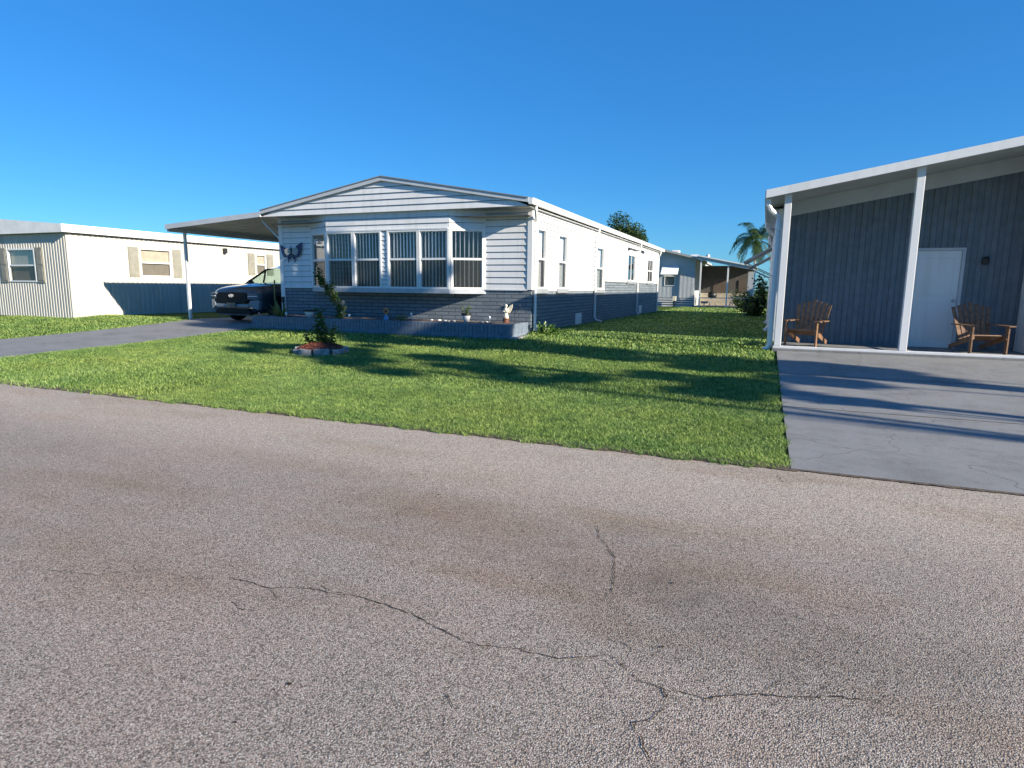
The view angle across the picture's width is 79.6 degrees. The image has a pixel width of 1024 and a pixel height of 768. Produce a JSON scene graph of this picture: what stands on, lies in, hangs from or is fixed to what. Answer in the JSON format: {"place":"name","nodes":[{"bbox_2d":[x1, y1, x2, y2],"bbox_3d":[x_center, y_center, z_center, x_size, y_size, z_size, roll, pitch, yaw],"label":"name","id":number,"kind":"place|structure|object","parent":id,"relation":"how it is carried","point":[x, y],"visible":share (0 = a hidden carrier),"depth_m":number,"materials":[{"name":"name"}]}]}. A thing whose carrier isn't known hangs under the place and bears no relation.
{"place":"outdoors","nodes":[
{"label":"outdoors","id":0,"kind":"place"},
{"bbox_2d":[0,316,251,357],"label":"driveway","id":1,"kind":"structure","parent":0,"point":[14,347],"depth_m":16.39,"materials":[{"name":"grey concrete"}]},
{"bbox_2d":[211,266,281,319],"bbox_3d":[-7.839,-3.228,21.576,2.417,1.863,5.155,4,10,22],"label":"parked suv","id":2,"kind":"object","parent":1,"relation":"on","point":[250,297],"visible":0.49,"depth_m":19.38,"materials":[{"name":"paint"}]},
{"bbox_2d":[0,290,1015,468],"bbox_3d":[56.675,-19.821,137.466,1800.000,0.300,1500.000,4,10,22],"label":"ground","id":3,"kind":"structure","parent":0,"point":[206,314],"depth_m":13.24,"materials":[{"name":"green plant"}]},
{"bbox_2d":[0,219,280,317],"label":"neighbour home","id":4,"kind":"object","parent":3,"relation":"on","point":[59,270],"visible":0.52,"depth_m":23.23,"materials":[{"name":"plastic"}]},
{"bbox_2d":[6,248,37,281],"bbox_3d":[-18.019,-4.373,22.644,1.600,1.200,0.125,4,10,22],"label":"window","id":5,"kind":"structure","parent":4,"relation":"in","point":[23,265],"depth_m":22.73,"materials":[{"name":"white glass"}]},
{"bbox_2d":[139,248,172,276],"bbox_3d":[-14.361,-4.871,24.742,0.125,1.100,1.400,4,10,22],"label":"window","id":6,"kind":"structure","parent":4,"relation":"in","point":[153,262],"depth_m":24.78,"materials":[{"name":"white glass"}]},
{"bbox_2d":[255,254,266,274],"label":"window","id":7,"kind":"structure","parent":4,"relation":"in","point":[260,260],"depth_m":29.92,"materials":[{"name":"white glass"}]},
{"bbox_2d":[298,349,312,355],"bbox_3d":[-4.276,-0.638,12.705,0.323,0.155,0.158,6,10,22],"label":"edging block","id":8,"kind":"object","parent":3,"relation":"on","point":[305,352],"depth_m":12.63,"materials":[{"name":"concrete"}]},
{"bbox_2d":[297,342,342,349],"bbox_3d":[-4.079,-0.821,13.142,1.014,0.185,1.017,4,10,22],"label":"mulch mound","id":9,"kind":"object","parent":3,"relation":"on","point":[318,345],"visible":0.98,"depth_m":12.92,"materials":[{"name":"brown soil"}]},
{"bbox_2d":[302,304,340,343],"bbox_3d":[-4.102,-1.167,13.169,1.071,1.069,0.442,4,10,22],"label":"young shrub","id":10,"kind":"object","parent":3,"relation":"on","point":[321,335],"visible":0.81,"depth_m":13.11,"materials":[{"name":"green plant"}]},
{"bbox_2d":[313,349,329,355],"bbox_3d":[-3.933,-0.646,12.687,0.328,0.168,0.160,-2,9,-17],"label":"edging block","id":11,"kind":"object","parent":3,"relation":"on","point":[319,352],"depth_m":12.61,"materials":[{"name":"concrete"}]},
{"bbox_2d":[330,349,344,354],"bbox_3d":[-3.669,-0.649,12.892,0.181,0.155,0.318,6,9,22],"label":"edging block","id":12,"kind":"object","parent":3,"relation":"on","point":[336,351],"depth_m":12.81,"materials":[{"name":"concrete"}]},
{"bbox_2d":[341,346,348,352],"bbox_3d":[-3.584,-0.722,13.220,0.159,0.161,0.324,-1,9,-7],"label":"edging block","id":13,"kind":"object","parent":3,"relation":"on","point":[346,348],"depth_m":13.08,"materials":[{"name":"concrete"}]},
{"bbox_2d":[252,314,529,339],"bbox_3d":[-3.460,-1.505,17.297,8.376,0.695,1.736,4,10,22],"label":"brick planter","id":14,"kind":"object","parent":3,"relation":"on","point":[470,329],"visible":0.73,"depth_m":16.22,"materials":[{"name":"brick"}]},
{"bbox_2d":[266,280,291,316],"bbox_3d":[-6.842,-2.501,18.073,1.042,1.094,0.869,4,10,22],"label":"spiky plant","id":15,"kind":"object","parent":14,"relation":"on","point":[276,311],"visible":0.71,"depth_m":18.04,"materials":[{"name":"green plant"}]},
{"bbox_2d":[303,309,314,317],"bbox_3d":[-5.825,-2.025,17.667,0.351,0.220,0.351,4,10,22],"label":"flower pot","id":16,"kind":"object","parent":14,"relation":"on","point":[309,313],"visible":0.92,"depth_m":17.57,"materials":[{"name":"white ceramic"}]},
{"bbox_2d":[313,264,348,318],"bbox_3d":[-5.136,-2.520,17.257,1.046,1.669,0.586,4,10,22],"label":"tall rose bush","id":17,"kind":"object","parent":14,"relation":"on","point":[331,293],"visible":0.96,"depth_m":17.23,"materials":[{"name":"green plant"}]},
{"bbox_2d":[383,308,388,319],"bbox_3d":[-3.399,-1.882,16.578,0.145,0.345,0.145,-3,10,-23],"label":"flower ornament","id":18,"kind":"object","parent":14,"relation":"in","point":[385,310],"visible":0.98,"depth_m":16.55,"materials":[{"name":"blue ceramic"}]},
{"bbox_2d":[394,313,407,320],"bbox_3d":[-2.993,-1.775,16.521,0.427,0.258,0.132,4,10,22],"label":"fern","id":19,"kind":"object","parent":14,"relation":"on","point":[402,318],"visible":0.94,"depth_m":16.51,"materials":[{"name":"green plant"}]},
{"bbox_2d":[461,313,470,321],"bbox_3d":[-1.187,-1.723,15.984,0.269,0.240,0.269,4,10,22],"label":"flower pot","id":20,"kind":"object","parent":14,"relation":"on","point":[466,317],"visible":0.98,"depth_m":15.90,"materials":[{"name":"white ceramic"}]},
{"bbox_2d":[461,306,471,312],"bbox_3d":[-1.189,-1.893,15.976,0.286,0.291,0.229,-1,9,-9],"label":"potted plant","id":21,"kind":"object","parent":20,"relation":"in","point":[467,309],"visible":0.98,"depth_m":15.95,"materials":[{"name":"green plant"}]},
{"bbox_2d":[501,304,512,322],"bbox_3d":[-0.156,-1.820,15.871,0.334,0.487,0.185,4,10,22],"label":"angel statue","id":22,"kind":"object","parent":14,"relation":"on","point":[505,310],"visible":0.96,"depth_m":15.84,"materials":[{"name":"beige paint"}]},
{"bbox_2d":[164,175,664,331],"bbox_3d":[-1.226,-4.951,27.567,12.794,4.734,21.680,4,10,22],"label":"mobile home","id":23,"kind":"object","parent":3,"relation":"on","point":[375,247],"visible":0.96,"depth_m":17.66,"materials":[{"name":"white"}]},
{"bbox_2d":[280,242,301,262],"bbox_3d":[-6.746,-4.017,18.772,0.840,0.610,0.068,4,10,22],"label":"butterfly ornament","id":24,"kind":"object","parent":23,"relation":"attached to","point":[297,250],"visible":1,"depth_m":18.76,"materials":[{"name":"black paint"}]},
{"bbox_2d":[310,232,331,287],"bbox_3d":[-5.662,-3.670,18.282,0.206,1.580,0.964,-7,12,-41],"label":"window","id":25,"kind":"structure","parent":23,"relation":"in","point":[320,260],"depth_m":18.43,"materials":[{"name":"white glass"}]},
{"bbox_2d":[325,231,353,287],"bbox_3d":[-4.919,-3.579,17.750,0.936,1.580,0.205,4,10,22],"label":"window","id":26,"kind":"structure","parent":23,"relation":"in","point":[328,256],"depth_m":17.76,"materials":[{"name":"white glass"}]},
{"bbox_2d":[352,231,381,287],"bbox_3d":[-4.049,-3.515,17.400,0.947,1.580,0.205,4,10,22],"label":"window","id":27,"kind":"structure","parent":23,"relation":"in","point":[355,238],"depth_m":17.42,"materials":[{"name":"white glass"}]},
{"bbox_2d":[386,230,418,288],"bbox_3d":[-2.976,-3.436,16.969,0.999,1.580,0.205,4,10,22],"label":"window","id":28,"kind":"structure","parent":23,"relation":"in","point":[389,260],"depth_m":17.00,"materials":[{"name":"white glass"}]},
{"bbox_2d":[418,229,448,288],"bbox_3d":[-2.079,-3.370,16.609,0.940,1.580,0.205,4,10,22],"label":"window","id":29,"kind":"structure","parent":23,"relation":"in","point":[420,231],"depth_m":16.64,"materials":[{"name":"white glass"}]},
{"bbox_2d":[450,229,483,288],"bbox_3d":[-1.202,-3.342,16.489,0.893,1.580,0.207,0,9,-6],"label":"window","id":30,"kind":"structure","parent":23,"relation":"in","point":[451,230],"depth_m":16.45,"materials":[{"name":"white glass"}]},
{"bbox_2d":[537,227,548,293],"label":"window","id":31,"kind":"structure","parent":23,"relation":"in","point":[540,290],"depth_m":16.88,"materials":[{"name":"white glass"}]},
{"bbox_2d":[556,234,568,292],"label":"window","id":32,"kind":"structure","parent":23,"relation":"in","point":[560,289],"depth_m":18.62,"materials":[{"name":"white glass"}]},
{"bbox_2d":[596,247,604,292],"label":"window","id":33,"kind":"structure","parent":23,"relation":"in","point":[598,290],"depth_m":22.88,"materials":[{"name":"white glass"}]},
{"bbox_2d":[626,254,635,283],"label":"window","id":34,"kind":"structure","parent":23,"relation":"in","point":[630,281],"depth_m":27.78,"materials":[{"name":"white metal"}]},
{"bbox_2d":[646,259,653,284],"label":"window","id":35,"kind":"structure","parent":23,"relation":"in","point":[650,262],"depth_m":32.24,"materials":[{"name":"white glass"}]},
{"bbox_2d":[533,322,565,334],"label":"corner weeds","id":36,"kind":"object","parent":3,"relation":"on","point":[549,328],"visible":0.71,"depth_m":16.00,"materials":[{"name":"green plant"}]},
{"bbox_2d":[607,211,648,242],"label":"oak tree","id":37,"kind":"object","parent":3,"relation":"on","point":[632,231],"visible":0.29,"depth_m":67.25,"materials":[{"name":"green plant"}]},
{"bbox_2d":[672,296,675,306],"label":"meter box","id":38,"kind":"object","parent":3,"relation":"on","point":[673,298],"visible":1,"depth_m":46.01,"materials":[{"name":"plastic"}]},
{"bbox_2d":[656,249,757,307],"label":"home","id":39,"kind":"object","parent":3,"relation":"on","point":[691,280],"visible":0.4,"depth_m":46.44,"materials":[{"name":"metal"}]},
{"bbox_2d":[664,276,674,285],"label":"window","id":40,"kind":"structure","parent":39,"relation":"in","point":[664,276],"depth_m":46.33,"materials":[{"name":"white metal"}]},
{"bbox_2d":[708,291,716,305],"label":"barbecue grill","id":41,"kind":"object","parent":39,"relation":"on","point":[712,294],"visible":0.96,"depth_m":46.66,"materials":[{"name":"black paint"}]},
{"bbox_2d":[713,279,745,292],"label":"window","id":42,"kind":"structure","parent":39,"relation":"in","point":[719,284],"depth_m":48.88,"materials":[{"name":"glass"}]},
{"bbox_2d":[728,289,741,305],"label":"potted bush","id":43,"kind":"object","parent":3,"relation":"on","point":[733,295],"visible":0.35,"depth_m":46.84,"materials":[{"name":"green plant"}]},
{"bbox_2d":[737,287,752,305],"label":"potted bush","id":44,"kind":"object","parent":3,"relation":"on","point":[740,294],"visible":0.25,"depth_m":44.44,"materials":[{"name":"green plant"}]},
{"bbox_2d":[730,294,762,311],"bbox_3d":[13.458,-4.457,35.219,1.848,1.681,1.443,4,10,22],"label":"bush","id":45,"kind":"object","parent":3,"relation":"on","point":[737,302],"visible":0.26,"depth_m":35.29,"materials":[{"name":"green plant"}]},
{"bbox_2d":[729,222,770,264],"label":"queen palm","id":46,"kind":"object","parent":3,"relation":"on","point":[755,238],"visible":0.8,"depth_m":55.98,"materials":[{"name":"green plant"}]},
{"bbox_2d":[738,268,769,315],"bbox_3d":[11.486,-4.125,29.039,1.414,2.720,1.432,1,9,3],"label":"croton bush","id":47,"kind":"object","parent":3,"relation":"on","point":[755,308],"visible":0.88,"depth_m":28.87,"materials":[{"name":"green plant"}]},
{"bbox_2d":[743,136,1023,360],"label":"porch home","id":48,"kind":"object","parent":3,"relation":"on","point":[902,258],"visible":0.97,"depth_m":13.15,"materials":[{"name":"grey metal"}]},
{"bbox_2d":[783,300,831,346],"bbox_3d":[6.384,-1.313,13.287,0.780,1.004,0.959,9,12,41],"label":"porch chair","id":49,"kind":"object","parent":48,"relation":"on","point":[817,323],"visible":0.95,"depth_m":13.40,"materials":[{"name":"brown wood"}]},
{"bbox_2d":[907,251,961,347],"bbox_3d":[9.103,-1.831,13.319,0.900,2.070,0.129,4,10,22],"label":"door","id":50,"kind":"structure","parent":48,"relation":"in","point":[937,273],"depth_m":13.31,"materials":[{"name":"metal"}]},
{"bbox_2d":[948,302,1016,354],"bbox_3d":[9.300,-1.116,12.225,0.780,1.004,0.959,2,9,10],"label":"porch chair","id":51,"kind":"object","parent":48,"relation":"on","point":[982,327],"visible":0.98,"depth_m":12.44,"materials":[{"name":"brown wood"}]},
{"bbox_2d":[0,383,1023,767],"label":"road","id":52,"kind":"structure","parent":0,"point":[194,587],"depth_m":2.94,"materials":[{"name":"grey asphalt"}]},
{"bbox_2d":[0,381,1023,494],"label":"verge soil","id":53,"kind":"structure","parent":52,"relation":"on","point":[495,436],"depth_m":5.87,"materials":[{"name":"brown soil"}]},
{"bbox_2d":[0,0,1023,289],"label":"sky","id":54,"kind":"structure","parent":0,"point":[679,117],"materials":[{"name":"blue"}]},
{"bbox_2d":[777,351,1023,495],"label":"driveway","id":55,"kind":"structure","parent":0,"point":[956,422],"depth_m":7.18,"materials":[{"name":"grey concrete"}]}
]}

